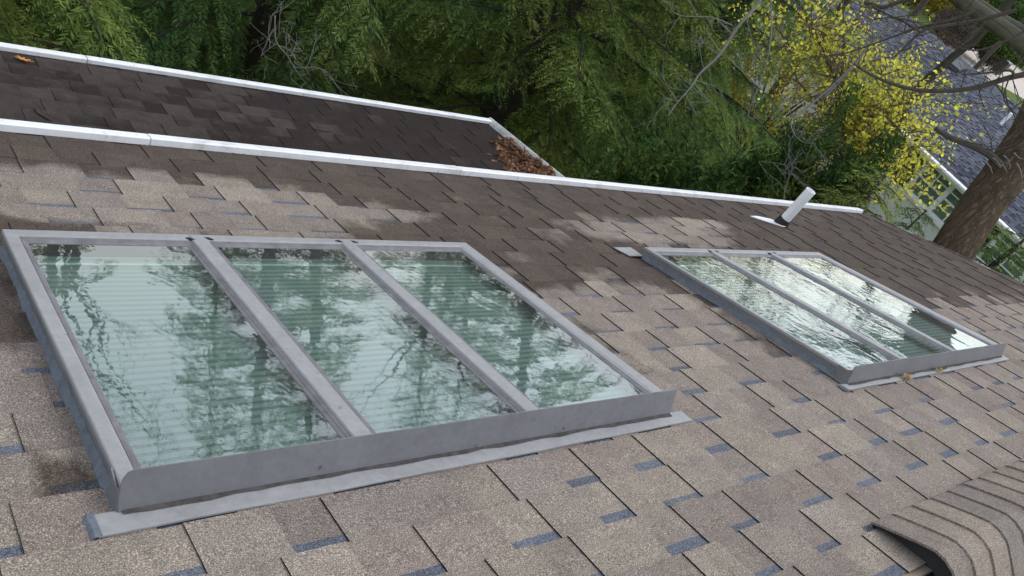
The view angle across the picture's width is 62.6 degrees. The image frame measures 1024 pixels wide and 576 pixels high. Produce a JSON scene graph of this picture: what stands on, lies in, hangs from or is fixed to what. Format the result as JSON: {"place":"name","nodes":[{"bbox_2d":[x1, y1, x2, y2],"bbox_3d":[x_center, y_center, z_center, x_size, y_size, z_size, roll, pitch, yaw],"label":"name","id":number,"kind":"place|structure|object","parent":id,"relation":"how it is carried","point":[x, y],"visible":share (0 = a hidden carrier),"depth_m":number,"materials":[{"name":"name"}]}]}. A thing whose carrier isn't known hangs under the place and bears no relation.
{"place":"outdoors","nodes":[
{"label":"outdoors","id":0,"kind":"place"},
{"bbox_2d":[0,42,1023,575],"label":"house","id":1,"kind":"structure","parent":0,"point":[772,458],"depth_m":2.98,"materials":[{"name":"beige"}]},
{"bbox_2d":[15,55,33,61],"bbox_3d":[-2.585,-1.216,4.470,0.092,0.018,0.044,25,35,-15],"label":"oak leaf","id":2,"kind":"object","parent":1,"relation":"on","point":[23,58],"visible":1,"depth_m":4.47,"materials":[{"name":"orange plant"}]},
{"bbox_2d":[33,101,53,121],"bbox_3d":[-2.243,-0.831,4.022,0.145,0.049,0.028,44,35,13],"label":"fallen twig","id":3,"kind":"object","parent":1,"relation":"on","point":[39,113],"visible":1,"depth_m":4.02,"materials":[{"name":"grey wood"}]},
{"bbox_2d":[0,229,691,540],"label":"skylight","id":4,"kind":"object","parent":1,"relation":"on","point":[197,376],"visible":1,"depth_m":2.24,"materials":[{"name":"clear glass"}]},
{"bbox_2d":[489,136,556,176],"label":"leaf litter","id":5,"kind":"object","parent":1,"relation":"on","point":[516,157],"visible":0.9,"depth_m":6.19,"materials":[{"name":"brown plant"}]},
{"bbox_2d":[750,187,814,227],"bbox_3d":[1.874,-0.548,5.874,0.296,0.431,0.119,18,37,-23],"label":"vent pipe","id":6,"kind":"object","parent":1,"relation":"on","point":[787,216],"visible":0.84,"depth_m":5.88,"materials":[{"name":"white plastic"}]},
{"bbox_2d":[614,247,1008,391],"bbox_3d":[1.584,0.070,4.288,1.809,0.514,1.244,-1,48,-41],"label":"skylight","id":7,"kind":"object","parent":1,"relation":"on","point":[849,328],"visible":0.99,"depth_m":4.17,"materials":[{"name":"clear glass"}]},
{"bbox_2d":[936,365,946,371],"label":"dry leaf","id":8,"kind":"object","parent":7,"relation":"on","point":[941,368],"visible":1,"depth_m":3.88,"materials":[{"name":"brown plant"}]},
{"bbox_2d":[903,372,913,381],"bbox_3d":[1.726,0.381,3.653,0.118,0.028,0.043,-1,48,-41],"label":"dry leaf","id":9,"kind":"object","parent":1,"relation":"on","point":[907,375],"visible":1,"depth_m":3.64,"materials":[{"name":"plant"}]},
{"bbox_2d":[0,0,1023,195],"bbox_3d":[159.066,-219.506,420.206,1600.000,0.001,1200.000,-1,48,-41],"label":"ground","id":10,"kind":"structure","parent":0,"point":[1012,95],"depth_m":18.77,"materials":[{"name":"green plant"}]},
{"bbox_2d":[5,0,33,42],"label":"slender bare tree","id":11,"kind":"object","parent":10,"relation":"on","point":[21,12],"depth_m":11.34,"materials":[{"name":"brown plant"}]},
{"bbox_2d":[0,0,179,69],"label":"hemlock tree","id":12,"kind":"object","parent":10,"relation":"on","point":[99,15],"visible":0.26,"depth_m":7.37,"materials":[{"name":"green plant"}]},
{"bbox_2d":[21,0,469,103],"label":"hemlock tree","id":13,"kind":"object","parent":10,"relation":"on","point":[191,27],"visible":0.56,"depth_m":9.95,"materials":[{"name":"green plant"}]},
{"bbox_2d":[249,1,351,96],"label":"dead branch","id":14,"kind":"object","parent":10,"relation":"on","point":[274,31],"visible":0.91,"depth_m":6.94,"materials":[{"name":"grey wood"}]},
{"bbox_2d":[222,0,463,86],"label":"hemlock tree","id":15,"kind":"object","parent":10,"relation":"on","point":[393,36],"visible":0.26,"depth_m":14.57,"materials":[{"name":"green plant"}]},
{"bbox_2d":[0,0,767,175],"bbox_3d":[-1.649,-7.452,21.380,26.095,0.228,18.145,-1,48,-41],"label":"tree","id":16,"kind":"object","parent":10,"relation":"on","point":[457,85],"visible":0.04,"depth_m":17.98,"materials":[{"name":"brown plant"}]},
{"bbox_2d":[363,0,545,33],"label":"hemlock tree","id":17,"kind":"object","parent":10,"relation":"on","point":[453,12],"visible":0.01,"depth_m":18.20,"materials":[{"name":"green plant"}]},
{"bbox_2d":[433,1,494,100],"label":"slender bare tree","id":18,"kind":"object","parent":10,"relation":"on","point":[445,77],"depth_m":16.02,"materials":[{"name":"brown plant"}]},
{"bbox_2d":[382,0,668,175],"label":"hemlock tree","id":19,"kind":"object","parent":10,"relation":"on","point":[478,98],"visible":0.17,"depth_m":14.85,"materials":[{"name":"green plant"}]},
{"bbox_2d":[309,0,771,181],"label":"hemlock tree","id":20,"kind":"object","parent":10,"relation":"on","point":[507,107],"visible":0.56,"depth_m":11.19,"materials":[{"name":"green plant"}]},
{"bbox_2d":[568,123,738,193],"bbox_3d":[1.212,-0.084,10.653,2.952,4.652,2.265,-26,66,-53],"label":"yew shrub","id":21,"kind":"object","parent":10,"relation":"on","point":[648,168],"visible":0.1,"depth_m":9.55,"materials":[{"name":"green plant"}]},
{"bbox_2d":[547,0,863,190],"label":"hemlock tree","id":22,"kind":"object","parent":10,"relation":"on","point":[732,107],"visible":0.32,"depth_m":14.97,"materials":[{"name":"green plant"}]},
{"bbox_2d":[590,0,823,163],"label":"hemlock tree","id":23,"kind":"object","parent":10,"relation":"on","point":[755,20],"visible":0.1,"depth_m":19.23,"materials":[{"name":"green plant"}]},
{"bbox_2d":[739,0,852,135],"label":"slender bare tree","id":24,"kind":"object","parent":10,"relation":"on","point":[839,5],"visible":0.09,"depth_m":24.11,"materials":[{"name":"grey plant"}]},
{"bbox_2d":[700,81,896,206],"bbox_3d":[2.675,-0.295,11.203,2.740,5.726,2.455,-1,48,-41],"label":"yew shrub","id":25,"kind":"object","parent":10,"relation":"on","point":[751,179],"visible":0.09,"depth_m":10.11,"materials":[{"name":"green plant"}]},
{"bbox_2d":[725,5,877,166],"bbox_3d":[7.435,-4.976,22.107,4.064,4.552,4.617,26,35,-14],"label":"yellow shrub","id":26,"kind":"object","parent":10,"relation":"on","point":[771,122],"visible":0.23,"depth_m":22.04,"materials":[{"name":"green plant"}]},
{"bbox_2d":[634,0,1009,215],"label":"yellow tree","id":27,"kind":"object","parent":10,"relation":"on","point":[854,127],"visible":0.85,"depth_m":11.11,"materials":[{"name":"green plant"}]},
{"bbox_2d":[758,130,822,199],"bbox_3d":[2.924,-1.137,8.917,0.566,1.129,0.731,9,41,-33],"label":"dead branch","id":28,"kind":"object","parent":27,"relation":"attached to","point":[781,173],"visible":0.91,"depth_m":8.86,"materials":[{"name":"grey wood"}]},
{"bbox_2d":[790,125,917,206],"bbox_3d":[3.257,0.001,11.398,1.235,5.662,1.378,-1,48,-41],"label":"yew shrub","id":29,"kind":"object","parent":10,"relation":"on","point":[890,141],"visible":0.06,"depth_m":10.02,"materials":[{"name":"green plant"}]},
{"bbox_2d":[809,162,903,224],"bbox_3d":[2.528,0.529,10.381,3.252,5.460,3.210,17,38,-24],"label":"young hemlock","id":30,"kind":"object","parent":10,"relation":"on","point":[862,199],"visible":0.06,"depth_m":8.75,"materials":[{"name":"green plant"}]},
{"bbox_2d":[889,206,934,237],"bbox_3d":[3.309,1.071,10.536,1.951,5.294,1.926,-4,50,-44],"label":"young hemlock","id":31,"kind":"object","parent":10,"relation":"on","point":[923,214],"visible":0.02,"depth_m":9.20,"materials":[{"name":"green plant"}]},
{"bbox_2d":[815,0,1016,195],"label":"slender bare tree","id":32,"kind":"object","parent":10,"relation":"on","point":[977,37],"visible":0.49,"depth_m":17.86,"materials":[{"name":"grey plant"}]},
{"bbox_2d":[910,0,929,16],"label":"slender bare tree","id":33,"kind":"object","parent":10,"relation":"on","point":[922,3],"depth_m":32.14,"materials":[{"name":"grey plant"}]},
{"bbox_2d":[817,0,1023,259],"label":"bare tree","id":34,"kind":"object","parent":10,"relation":"on","point":[991,193],"visible":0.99,"depth_m":8.99,"materials":[{"name":"brown plant"}]},
{"bbox_2d":[902,0,955,18],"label":"evergreen shrub","id":35,"kind":"object","parent":10,"relation":"on","point":[931,6],"visible":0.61,"depth_m":67.17,"materials":[{"name":"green plant"}]},
{"bbox_2d":[930,224,1023,281],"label":"young hemlock","id":36,"kind":"object","parent":10,"relation":"on","point":[993,264],"visible":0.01,"depth_m":10.08,"materials":[{"name":"green plant"}]},
{"bbox_2d":[961,7,1000,45],"bbox_3d":[21.547,-11.953,36.300,3.254,11.801,4.490,30,34,-8],"label":"slender bare tree","id":37,"kind":"object","parent":10,"relation":"on","point":[974,33],"visible":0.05,"depth_m":38.82,"materials":[{"name":"grey plant"}]},
{"bbox_2d":[973,18,1023,69],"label":"slender bare tree","id":38,"kind":"object","parent":10,"relation":"on","point":[990,52],"visible":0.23,"depth_m":43.13,"materials":[{"name":"grey plant"}]},
{"bbox_2d":[577,0,699,73],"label":"yellow shrub","id":39,"kind":"object","parent":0,"point":[620,28],"visible":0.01,"depth_m":21.75,"materials":[{"name":"green plant"}]},
{"bbox_2d":[729,0,1023,282],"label":"neighbour house","id":40,"kind":"structure","parent":0,"point":[966,164],"depth_m":25.22,"materials":[{"name":"white"}]},
{"bbox_2d":[901,163,962,228],"bbox_3d":[12.164,-2.552,23.884,0.120,1.227,2.092,-1,48,-41],"label":"window","id":41,"kind":"structure","parent":40,"relation":"in","point":[950,197],"depth_m":24.00,"materials":[{"name":"white paint"}]},
{"bbox_2d":[974,232,1023,282],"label":"window","id":42,"kind":"structure","parent":40,"relation":"in","point":[1006,266],"depth_m":22.66,"materials":[{"name":"white paint"}]},
{"bbox_2d":[934,35,1023,98],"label":"driveway","id":43,"kind":"structure","parent":0,"point":[969,57],"depth_m":70.13,"materials":[{"name":"concrete"}]},
{"bbox_2d":[933,5,980,49],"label":"evergreen shrub","id":44,"kind":"object","parent":43,"relation":"on","point":[959,33],"visible":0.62,"depth_m":62.59,"materials":[{"name":"brown plant"}]},
{"bbox_2d":[953,0,1023,61],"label":"evergreen shrub","id":45,"kind":"object","parent":43,"relation":"on","point":[1004,48],"visible":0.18,"depth_m":66.11,"materials":[{"name":"green plant"}]},
{"bbox_2d":[975,39,1011,69],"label":"evergreen shrub","id":46,"kind":"object","parent":43,"relation":"on","point":[989,59],"visible":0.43,"depth_m":67.42,"materials":[{"name":"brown plant"}]},
{"bbox_2d":[1009,51,1023,68],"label":"evergreen shrub","id":47,"kind":"object","parent":43,"relation":"on","point":[1015,62],"visible":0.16,"depth_m":78.44,"materials":[{"name":"green plant"}]},
{"bbox_2d":[989,61,1012,74],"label":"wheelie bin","id":48,"kind":"object","parent":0,"point":[1008,65],"visible":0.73,"depth_m":69.44,"materials":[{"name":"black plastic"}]}
]}

